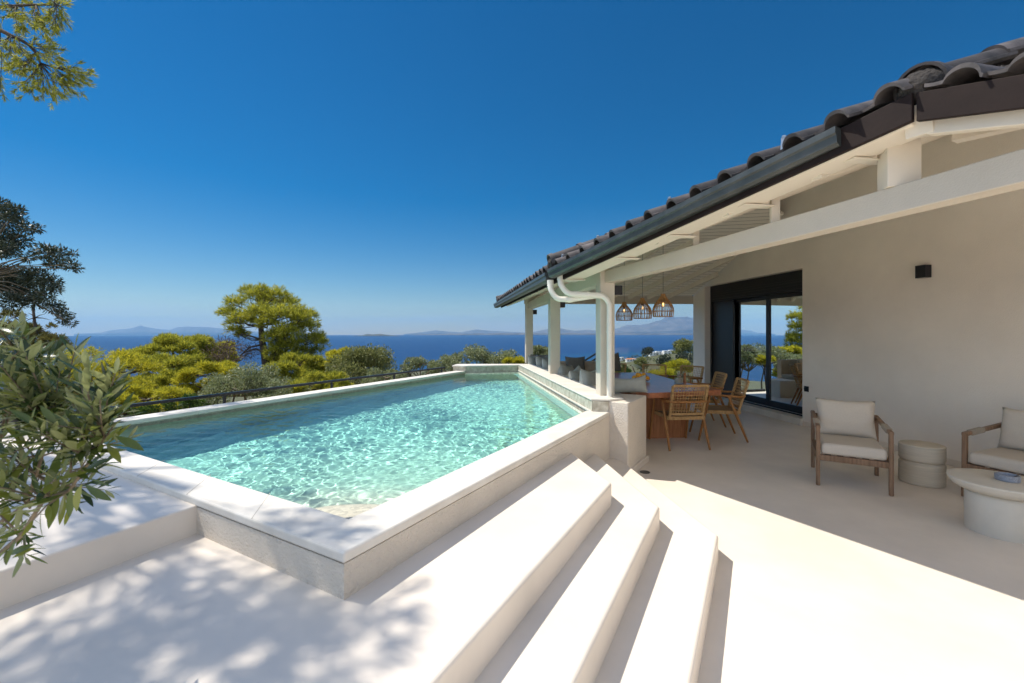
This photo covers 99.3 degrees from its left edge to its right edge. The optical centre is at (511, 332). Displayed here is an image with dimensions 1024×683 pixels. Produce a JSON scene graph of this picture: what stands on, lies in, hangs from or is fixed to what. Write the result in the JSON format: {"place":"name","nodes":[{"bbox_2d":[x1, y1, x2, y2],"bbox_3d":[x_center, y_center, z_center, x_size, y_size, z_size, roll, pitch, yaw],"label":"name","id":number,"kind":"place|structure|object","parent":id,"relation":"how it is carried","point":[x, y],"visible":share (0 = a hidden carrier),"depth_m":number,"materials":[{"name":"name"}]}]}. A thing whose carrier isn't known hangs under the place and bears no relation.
{"place":"outdoors","nodes":[
{"label":"outdoors","id":0,"kind":"place"},
{"bbox_2d":[74,325,296,335],"bbox_3d":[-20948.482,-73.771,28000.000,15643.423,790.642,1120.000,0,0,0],"label":"island","id":1,"kind":"structure","parent":0,"point":[140,330],"depth_m":27539.29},
{"bbox_2d":[0,335,692,388],"bbox_3d":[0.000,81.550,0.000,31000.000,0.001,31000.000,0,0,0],"label":"sea","id":2,"kind":"structure","parent":0,"point":[427,347],"depth_m":3283.29,"materials":[{"name":"liquid"}]},
{"bbox_2d":[0,353,692,432],"bbox_3d":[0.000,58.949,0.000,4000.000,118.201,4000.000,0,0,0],"label":"hillside","id":3,"kind":"structure","parent":0,"point":[672,356],"depth_m":454.42,"materials":[{"name":"green plant"}]},
{"bbox_2d":[0,308,73,354],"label":"pine tree","id":4,"kind":"object","parent":3,"relation":"on","point":[45,336],"visible":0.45,"depth_m":13.87,"materials":[{"name":"green plant"}]},
{"bbox_2d":[0,197,84,328],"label":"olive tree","id":5,"kind":"object","parent":3,"relation":"on","point":[13,278],"visible":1,"depth_m":8.02,"materials":[{"name":"green plant"}]},
{"bbox_2d":[0,0,99,110],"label":"pine tree","id":6,"kind":"object","parent":3,"relation":"on","point":[39,22],"visible":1,"depth_m":6.37,"materials":[{"name":"green plant"}]},
{"bbox_2d":[22,384,110,425],"bbox_3d":[-11.366,3.353,11.430,2.123,4.056,2.025,0,0,0],"label":"pine tree","id":7,"kind":"object","parent":3,"relation":"on","point":[76,393],"visible":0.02,"depth_m":10.93,"materials":[{"name":"green plant"}]},
{"bbox_2d":[27,345,168,391],"bbox_3d":[-12.941,3.117,13.694,3.893,5.587,4.493,0,0,0],"label":"pine tree","id":8,"kind":"object","parent":3,"relation":"on","point":[129,358],"visible":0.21,"depth_m":13.57,"materials":[{"name":"green plant"}]},
{"bbox_2d":[117,404,160,417],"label":"green bush","id":9,"kind":"object","parent":3,"relation":"on","point":[147,409],"visible":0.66,"depth_m":9.42,"materials":[{"name":"green plant"}]},
{"bbox_2d":[111,383,202,417],"bbox_3d":[-8.866,3.089,10.422,2.485,3.804,1.817,0,0,0],"label":"pine tree","id":10,"kind":"object","parent":3,"relation":"on","point":[140,395],"visible":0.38,"depth_m":10.41,"materials":[{"name":"green plant"}]},
{"bbox_2d":[129,352,206,409],"bbox_3d":[-14.360,3.725,18.096,2.756,5.918,3.829,0,0,-29],"label":"pine tree","id":11,"kind":"object","parent":3,"relation":"on","point":[177,362],"visible":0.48,"depth_m":17.64,"materials":[{"name":"green plant"}]},
{"bbox_2d":[116,330,224,385],"bbox_3d":[-17.138,3.754,21.829,3.968,7.769,4.925,0,0,0],"label":"pine tree","id":12,"kind":"object","parent":3,"relation":"on","point":[169,342],"visible":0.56,"depth_m":21.16,"materials":[{"name":"green plant"}]},
{"bbox_2d":[162,393,208,411],"bbox_3d":[-7.097,3.007,9.575,0.879,3.426,0.737,0,0,0],"label":"green bush","id":13,"kind":"object","parent":3,"relation":"on","point":[194,403],"visible":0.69,"depth_m":9.41,"materials":[{"name":"green plant"}]},
{"bbox_2d":[170,359,241,405],"bbox_3d":[-11.197,3.478,16.090,2.656,5.093,2.638,0,0,41],"label":"pine tree","id":14,"kind":"object","parent":3,"relation":"on","point":[187,374],"visible":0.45,"depth_m":15.89,"materials":[{"name":"green plant"}]},
{"bbox_2d":[194,338,241,402],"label":"pine tree","id":15,"kind":"object","parent":3,"relation":"on","point":[216,353],"visible":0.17,"depth_m":24.63,"materials":[{"name":"green plant"}]},
{"bbox_2d":[0,367,444,429],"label":"railing","id":16,"kind":"object","parent":3,"relation":"on","point":[226,393],"visible":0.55,"depth_m":6.03,"materials":[{"name":"black metal"}]},
{"bbox_2d":[202,334,259,401],"bbox_3d":[-13.164,3.470,20.595,2.625,6.956,2.844,0,0,0],"label":"bare tree","id":17,"kind":"object","parent":3,"relation":"on","point":[229,350],"visible":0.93,"depth_m":20.39,"materials":[{"name":"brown plant"}]},
{"bbox_2d":[197,360,294,404],"bbox_3d":[-7.592,2.919,12.176,2.348,4.353,2.640,0,0,0],"label":"olive bush","id":18,"kind":"object","parent":3,"relation":"on","point":[253,377],"visible":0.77,"depth_m":11.63,"materials":[{"name":"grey plant"}]},
{"bbox_2d":[213,280,331,366],"bbox_3d":[-11.695,2.140,20.928,5.970,9.438,3.425,0,0,0],"label":"pine tree","id":19,"kind":"object","parent":3,"relation":"on","point":[283,336],"visible":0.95,"depth_m":20.74,"materials":[{"name":"green plant"}]},
{"bbox_2d":[256,377,310,398],"bbox_3d":[-6.168,3.034,11.497,1.406,3.736,1.398,0,0,0],"label":"olive bush","id":20,"kind":"object","parent":3,"relation":"on","point":[275,382],"visible":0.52,"depth_m":11.33,"materials":[{"name":"green plant"}]},
{"bbox_2d":[261,350,324,381],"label":"pine tree","id":21,"kind":"object","parent":3,"relation":"on","point":[296,360],"visible":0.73,"depth_m":18.26,"materials":[{"name":"green plant"}]},
{"bbox_2d":[302,362,334,374],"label":"pine tree","id":22,"kind":"object","parent":3,"relation":"on","point":[321,366],"visible":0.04,"depth_m":19.58,"materials":[{"name":"green plant"}]},
{"bbox_2d":[282,369,355,394],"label":"pine tree","id":23,"kind":"object","parent":3,"relation":"on","point":[314,376],"visible":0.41,"depth_m":12.41,"materials":[{"name":"green plant"}]},
{"bbox_2d":[323,347,369,366],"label":"pine tree","id":24,"kind":"object","parent":3,"relation":"on","point":[331,352],"visible":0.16,"depth_m":18.66,"materials":[{"name":"green plant"}]},
{"bbox_2d":[324,343,397,384],"bbox_3d":[-5.086,2.837,15.003,2.588,5.009,2.853,0,0,41],"label":"rounded bush","id":25,"kind":"object","parent":3,"relation":"on","point":[356,362],"visible":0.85,"depth_m":14.49,"materials":[{"name":"green plant"}]},
{"bbox_2d":[361,367,407,383],"bbox_3d":[-3.733,2.969,12.722,1.393,3.945,1.185,0,0,-30],"label":"olive bush","id":26,"kind":"object","parent":3,"relation":"on","point":[375,379],"visible":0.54,"depth_m":12.77,"materials":[{"name":"green plant"}]},
{"bbox_2d":[389,366,412,379],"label":"dark bush","id":27,"kind":"object","parent":3,"relation":"on","point":[409,375],"visible":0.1,"depth_m":15.83,"materials":[{"name":"green plant"}]},
{"bbox_2d":[399,356,437,376],"bbox_3d":[-3.295,3.058,15.451,1.469,4.543,1.358,0,0,-17],"label":"olive bush","id":28,"kind":"object","parent":3,"relation":"on","point":[416,363],"visible":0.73,"depth_m":15.46,"materials":[{"name":"green plant"}]},
{"bbox_2d":[430,352,470,373],"bbox_3d":[-2.106,2.942,14.983,1.433,4.543,1.632,0,0,27],"label":"olive bush","id":29,"kind":"object","parent":3,"relation":"on","point":[448,362],"visible":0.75,"depth_m":14.48,"materials":[{"name":"green plant"}]},
{"bbox_2d":[458,343,498,363],"bbox_3d":[-1.047,2.765,14.811,1.519,4.821,1.592,0,0,0],"label":"olive bush","id":30,"kind":"object","parent":3,"relation":"on","point":[476,352],"visible":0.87,"depth_m":14.36,"materials":[{"name":"green plant"}]},
{"bbox_2d":[486,348,519,363],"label":"olive bush","id":31,"kind":"object","parent":3,"relation":"on","point":[499,358],"visible":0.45,"depth_m":14.18,"materials":[{"name":"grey plant"}]},
{"bbox_2d":[501,356,527,363],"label":"yellow bush","id":32,"kind":"object","parent":3,"relation":"on","point":[517,360],"visible":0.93,"depth_m":13.32,"materials":[{"name":"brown plant"}]},
{"bbox_2d":[533,345,547,354],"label":"olive bush","id":33,"kind":"object","parent":3,"relation":"on","point":[539,350],"visible":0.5,"depth_m":13.39,"materials":[{"name":"green plant"}]},
{"bbox_2d":[421,350,692,381],"bbox_3d":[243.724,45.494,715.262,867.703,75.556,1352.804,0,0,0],"label":"coastal scrub","id":34,"kind":"object","parent":3,"relation":"on","point":[615,372],"depth_m":530.22,"materials":[{"name":"green plant"}]},
{"bbox_2d":[585,353,595,360],"bbox_3d":[2.321,0.679,12.600,0.573,0.343,0.230,0,0,0],"label":"stair rail","id":35,"kind":"object","parent":3,"relation":"on","point":[589,357],"visible":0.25,"depth_m":12.48,"materials":[{"name":"black metal"}]},
{"bbox_2d":[616,365,631,372],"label":"tree","id":36,"kind":"object","parent":3,"relation":"on","point":[628,370],"visible":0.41,"depth_m":29.95,"materials":[{"name":"green plant"}]},
{"bbox_2d":[625,358,635,361],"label":"house","id":37,"kind":"structure","parent":3,"relation":"on","point":[628,359],"depth_m":533.44,"materials":[{"name":"white paint"}]},
{"bbox_2d":[630,364,645,372],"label":"leafy plant","id":38,"kind":"object","parent":3,"relation":"on","point":[636,365],"visible":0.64,"depth_m":11.95,"materials":[{"name":"green plant"}]},
{"bbox_2d":[634,355,648,372],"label":"tree","id":39,"kind":"object","parent":3,"relation":"on","point":[640,361],"visible":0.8,"depth_m":74.46,"materials":[{"name":"green plant"}]},
{"bbox_2d":[640,346,653,363],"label":"tree","id":40,"kind":"object","parent":3,"relation":"on","point":[647,350],"visible":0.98,"depth_m":297.26,"materials":[{"name":"green plant"}]},
{"bbox_2d":[648,351,661,355],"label":"house","id":41,"kind":"structure","parent":3,"relation":"on","point":[658,352],"depth_m":549.60,"materials":[{"name":"white paint"}]},
{"bbox_2d":[648,367,677,378],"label":"tree","id":42,"kind":"object","parent":3,"relation":"on","point":[670,371],"visible":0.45,"depth_m":27.45,"materials":[{"name":"green plant"}]},
{"bbox_2d":[654,355,674,363],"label":"tree","id":43,"kind":"object","parent":3,"relation":"on","point":[662,359],"visible":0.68,"depth_m":89.50,"materials":[{"name":"green plant"}]},
{"bbox_2d":[662,350,673,354],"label":"house","id":44,"kind":"structure","parent":3,"relation":"on","point":[666,352],"depth_m":544.16,"materials":[{"name":"white paint"}]},
{"bbox_2d":[659,358,692,374],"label":"tree","id":45,"kind":"object","parent":3,"relation":"on","point":[676,363],"visible":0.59,"depth_m":32.46,"materials":[{"name":"green plant"}]},
{"bbox_2d":[671,337,692,371],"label":"tree","id":46,"kind":"object","parent":3,"relation":"on","point":[682,345],"visible":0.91,"depth_m":47.39,"materials":[{"name":"green plant"}]},
{"bbox_2d":[674,351,692,381],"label":"tree","id":47,"kind":"object","parent":3,"relation":"on","point":[683,356],"visible":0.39,"depth_m":42.02,"materials":[{"name":"green plant"}]},
{"bbox_2d":[358,334,395,335],"bbox_3d":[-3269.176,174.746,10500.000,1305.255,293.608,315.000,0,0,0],"label":"islet","id":48,"kind":"object","parent":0,"point":[376,335],"visible":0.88,"depth_m":10405.05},
{"bbox_2d":[404,329,524,334],"bbox_3d":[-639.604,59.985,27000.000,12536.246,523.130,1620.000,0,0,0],"label":"hills","id":49,"kind":"structure","parent":0,"point":[465,332],"depth_m":26454.09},
{"bbox_2d":[0,0,1023,335],"label":"sky","id":50,"kind":"structure","parent":0,"point":[400,167],"materials":[{"name":"blue"}]},
{"bbox_2d":[417,333,692,334],"bbox_3d":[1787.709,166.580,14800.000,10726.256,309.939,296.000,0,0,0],"label":"shore","id":51,"kind":"structure","parent":0,"point":[561,334],"depth_m":14693.84,"materials":[{"name":"blue"}]},
{"bbox_2d":[533,316,692,333],"bbox_3d":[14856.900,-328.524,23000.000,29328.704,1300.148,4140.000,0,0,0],"label":"mountain","id":52,"kind":"structure","parent":0,"point":[668,324],"depth_m":21591.20,"materials":[{"name":"grey stone"}]},
{"bbox_2d":[636,403,1023,682],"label":"terrace floor","id":53,"kind":"structure","parent":0,"point":[847,573],"depth_m":2.85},
{"bbox_2d":[0,453,610,682],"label":"deck","id":54,"kind":"structure","parent":53,"relation":"on","point":[455,605],"depth_m":1.65,"materials":[{"name":"white concrete"}]},
{"bbox_2d":[0,433,197,609],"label":"side platform","id":55,"kind":"structure","parent":54,"relation":"on","point":[132,519],"depth_m":2.04,"materials":[{"name":"white concrete"}]},
{"bbox_2d":[0,310,143,577],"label":"olive sapling","id":56,"kind":"object","parent":55,"relation":"on","point":[31,403],"visible":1,"depth_m":1.12,"materials":[{"name":"green plant"}]},
{"bbox_2d":[5,364,609,599],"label":"swimming pool","id":57,"kind":"structure","parent":53,"relation":"in","point":[344,492],"depth_m":3.21,"materials":[{"name":"liquid"}]},
{"bbox_2d":[474,454,659,682],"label":"step","id":58,"kind":"object","parent":53,"relation":"on","point":[565,630],"visible":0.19,"depth_m":1.98,"materials":[{"name":"white concrete"}]},
{"bbox_2d":[518,364,648,471],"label":"garden wall","id":59,"kind":"structure","parent":53,"relation":"on","point":[627,430],"depth_m":4.97,"materials":[{"name":"paint"}]},
{"bbox_2d":[528,355,538,364],"bbox_3d":[0.526,0.736,10.251,0.217,0.430,0.420,0,0,35],"label":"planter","id":60,"kind":"object","parent":59,"relation":"on","point":[531,360],"visible":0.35,"depth_m":10.11,"materials":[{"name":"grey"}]},
{"bbox_2d":[536,356,547,366],"bbox_3d":[0.706,0.732,9.699,0.237,0.446,0.440,0,0,40],"label":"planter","id":61,"kind":"object","parent":59,"relation":"on","point":[539,361],"visible":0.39,"depth_m":9.56,"materials":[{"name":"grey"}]},
{"bbox_2d":[615,375,647,392],"bbox_3d":[1.420,0.635,5.417,0.560,0.225,0.168,0,0,-8],"label":"cushion","id":62,"kind":"object","parent":59,"relation":"on","point":[637,384],"visible":0.69,"depth_m":5.36,"materials":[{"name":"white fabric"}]},
{"bbox_2d":[493,37,1023,396],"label":"veranda","id":63,"kind":"object","parent":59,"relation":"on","point":[695,239],"visible":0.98,"depth_m":2.75,"materials":[{"name":"paint"}]},
{"bbox_2d":[560,302,564,307],"bbox_3d":[0.901,-0.508,7.856,0.101,0.114,0.100,0,0,-7],"label":"wall lamp","id":64,"kind":"object","parent":63,"relation":"attached to","point":[562,304],"visible":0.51,"depth_m":7.81,"materials":[{"name":"black metal"}]},
{"bbox_2d":[615,285,621,295],"bbox_3d":[1.242,-0.498,5.151,0.101,0.114,0.100,0,0,-7],"label":"wall lamp","id":65,"kind":"object","parent":63,"relation":"attached to","point":[618,290],"visible":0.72,"depth_m":5.10,"materials":[{"name":"black metal"}]},
{"bbox_2d":[616,302,632,320],"bbox_3d":[2.090,-0.900,8.100,0.313,1.350,0.314,0,0,0],"label":"pendant lamp","id":66,"kind":"object","parent":63,"relation":"hanging from","point":[623,311],"visible":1,"depth_m":8.04,"materials":[{"name":"wicker"}]},
{"bbox_2d":[633,254,651,318],"bbox_3d":[2.190,-0.910,7.300,0.314,1.350,0.314,0,0,-25],"label":"pendant lamp","id":67,"kind":"object","parent":63,"relation":"hanging from","point":[642,302],"visible":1,"depth_m":7.26,"materials":[{"name":"brown wicker"}]},
{"bbox_2d":[652,294,673,316],"bbox_3d":[2.280,-0.915,6.560,0.314,1.350,0.313,0,0,20],"label":"pendant lamp","id":68,"kind":"object","parent":63,"relation":"hanging from","point":[662,299],"visible":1,"depth_m":6.50,"materials":[{"name":"brown wicker"}]},
{"bbox_2d":[615,363,626,372],"bbox_3d":[2.154,1.117,9.457,0.583,0.876,0.732,0,0,30],"label":"dining chair","id":69,"kind":"object","parent":53,"relation":"on","point":[625,364],"visible":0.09,"depth_m":9.63,"materials":[{"name":"brown wood"}]},
{"bbox_2d":[615,352,620,370],"bbox_3d":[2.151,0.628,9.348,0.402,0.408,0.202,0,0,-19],"label":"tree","id":70,"kind":"object","parent":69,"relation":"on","point":[617,364],"visible":0.36,"depth_m":9.31,"materials":[{"name":"green plant"}]},
{"bbox_2d":[640,470,649,473],"bbox_3d":[1.474,1.546,4.828,0.110,0.005,0.110,0,0,0],"label":"drain cover","id":71,"kind":"object","parent":53,"relation":"on","point":[644,472],"visible":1,"depth_m":4.81,"materials":[{"name":"black metal"}]},
{"bbox_2d":[642,364,667,377],"bbox_3d":[2.953,1.117,9.057,0.583,0.876,0.733,0,0,20],"label":"dining chair","id":72,"kind":"object","parent":53,"relation":"on","point":[646,365],"visible":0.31,"depth_m":9.35,"materials":[{"name":"brown wood"}]},
{"bbox_2d":[595,458,717,682],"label":"step","id":73,"kind":"object","parent":53,"relation":"on","point":[660,635],"visible":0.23,"depth_m":2.21,"materials":[{"name":"white concrete"}]},
{"bbox_2d":[615,372,720,438],"bbox_3d":[2.315,1.173,7.210,1.230,0.755,2.979,0,0,0],"label":"dining table","id":74,"kind":"object","parent":53,"relation":"on","point":[658,386],"visible":0.46,"depth_m":6.38,"materials":[{"name":"brown wood"}]},
{"bbox_2d":[675,378,682,382],"bbox_3d":[2.600,0.699,6.780,0.138,0.190,0.138,0,0,0],"label":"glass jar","id":75,"kind":"object","parent":74,"relation":"on","point":[678,380],"visible":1,"depth_m":6.73,"materials":[{"name":"clear glass"}]},
{"bbox_2d":[649,384,710,450],"bbox_3d":[2.311,1.117,6.012,0.583,0.876,0.732,0,0,-5],"label":"dining chair","id":76,"kind":"object","parent":53,"relation":"on","point":[687,415],"visible":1,"depth_m":5.78,"materials":[{"name":"brown wood"}]},
{"bbox_2d":[665,365,703,409],"bbox_3d":[3.456,1.117,8.755,0.732,0.876,0.583,0,0,-38],"label":"dining chair","id":77,"kind":"object","parent":53,"relation":"on","point":[699,379],"visible":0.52,"depth_m":8.91,"materials":[{"name":"brown wood"}]},
{"bbox_2d":[686,371,726,427],"bbox_3d":[3.228,1.117,7.419,0.732,0.876,0.583,0,0,6],"label":"dining chair","id":78,"kind":"object","parent":53,"relation":"on","point":[720,387],"visible":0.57,"depth_m":7.33,"materials":[{"name":"brown wood"}]},
{"bbox_2d":[689,377,749,442],"bbox_3d":[3.078,1.117,6.459,0.732,0.876,0.583,0,0,10],"label":"dining chair","id":79,"kind":"object","parent":53,"relation":"on","point":[727,410],"visible":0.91,"depth_m":6.25,"materials":[{"name":"brown wood"}]},
{"bbox_2d":[810,397,893,495],"bbox_3d":[3.543,1.143,4.583,0.620,0.815,0.756,0,0,31],"label":"lounge chair","id":80,"kind":"object","parent":53,"relation":"on","point":[849,430],"visible":1,"depth_m":4.58,"materials":[{"name":"white fabric"}]},
{"bbox_2d":[693,129,1023,473],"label":"house","id":81,"kind":"structure","parent":53,"relation":"on","point":[860,314],"depth_m":5.79,"materials":[{"name":"paint"}]},
{"bbox_2d":[710,270,801,415],"bbox_3d":[4.918,0.178,8.743,0.275,2.514,2.910,0,0,-6],"label":"sliding door","id":82,"kind":"structure","parent":81,"relation":"in","point":[756,323],"depth_m":8.59,"materials":[{"name":"glass"}]},
{"bbox_2d":[915,265,930,278],"bbox_3d":[5.054,-0.748,5.339,0.101,0.159,0.120,0,0,-7],"label":"wall lamp","id":83,"kind":"object","parent":81,"relation":"attached to","point":[922,271],"visible":1,"depth_m":5.30,"materials":[{"name":"black metal"}]},
{"bbox_2d":[898,440,946,487],"bbox_3d":[4.240,1.349,4.500,0.364,0.402,0.364,0,0,0],"label":"side table","id":84,"kind":"object","parent":53,"relation":"on","point":[921,463],"visible":1,"depth_m":4.37,"materials":[{"name":"concrete"}]},
{"bbox_2d":[946,468,1023,543],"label":"coffee table","id":85,"kind":"object","parent":53,"relation":"on","point":[993,507],"visible":0.95,"depth_m":3.29,"materials":[{"name":"beige concrete"}]},
{"bbox_2d":[961,407,1023,496],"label":"lounge chair","id":86,"kind":"object","parent":53,"relation":"on","point":[1006,455],"visible":0.95,"depth_m":4.10,"materials":[{"name":"beige fabric"}]},
{"bbox_3d":[1.830,1.130,8.217,2.340,0.880,4.925,0,0,0],"label":"bench","id":87,"kind":"object","parent":53,"relation":"on","visible":0},
{"bbox_2d":[542,358,547,368],"bbox_3d":[0.798,0.745,9.198,0.230,0.446,0.440,0,0,35],"label":"cushion","id":88,"kind":"object","parent":87,"relation":"on","point":[545,363],"visible":0.23,"depth_m":9.04,"materials":[{"name":"fabric"}]},
{"bbox_2d":[558,363,573,374],"bbox_3d":[0.977,0.778,7.896,0.531,0.529,0.254,0,0,-41],"label":"cushion","id":89,"kind":"object","parent":87,"relation":"on","point":[563,369],"visible":0.34,"depth_m":7.78,"materials":[{"name":"grey fabric"}]},
{"bbox_2d":[568,365,580,380],"bbox_3d":[1.057,0.779,7.000,0.228,0.505,0.488,0,0,24],"label":"cushion","id":90,"kind":"object","parent":87,"relation":"on","point":[574,374],"visible":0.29,"depth_m":6.83,"materials":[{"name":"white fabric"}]},
{"bbox_2d":[565,356,584,369],"bbox_3d":[1.475,0.747,10.149,0.472,0.394,0.200,0,0,0],"label":"cushion","id":91,"kind":"object","parent":87,"relation":"on","point":[575,362],"visible":0.61,"depth_m":10.09,"materials":[{"name":"grey fabric"}]},
{"bbox_2d":[579,368,595,385],"bbox_3d":[1.148,0.759,6.348,0.242,0.514,0.503,0,0,41],"label":"cushion","id":92,"kind":"object","parent":87,"relation":"on","point":[587,377],"visible":0.45,"depth_m":6.21,"materials":[{"name":"white fabric"}]},
{"bbox_2d":[585,362,595,370],"bbox_3d":[1.886,0.820,10.249,0.562,0.315,0.172,0,0,0],"label":"cushion","id":93,"kind":"object","parent":87,"relation":"on","point":[590,366],"visible":0.34,"depth_m":10.18,"materials":[{"name":"beige fabric"}]},
{"bbox_2d":[994,472,1020,482],"bbox_3d":[3.835,1.117,3.365,0.140,0.051,0.140,0,0,0],"label":"ashtray","id":94,"kind":"object","parent":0,"point":[1008,477],"visible":1,"depth_m":3.34,"materials":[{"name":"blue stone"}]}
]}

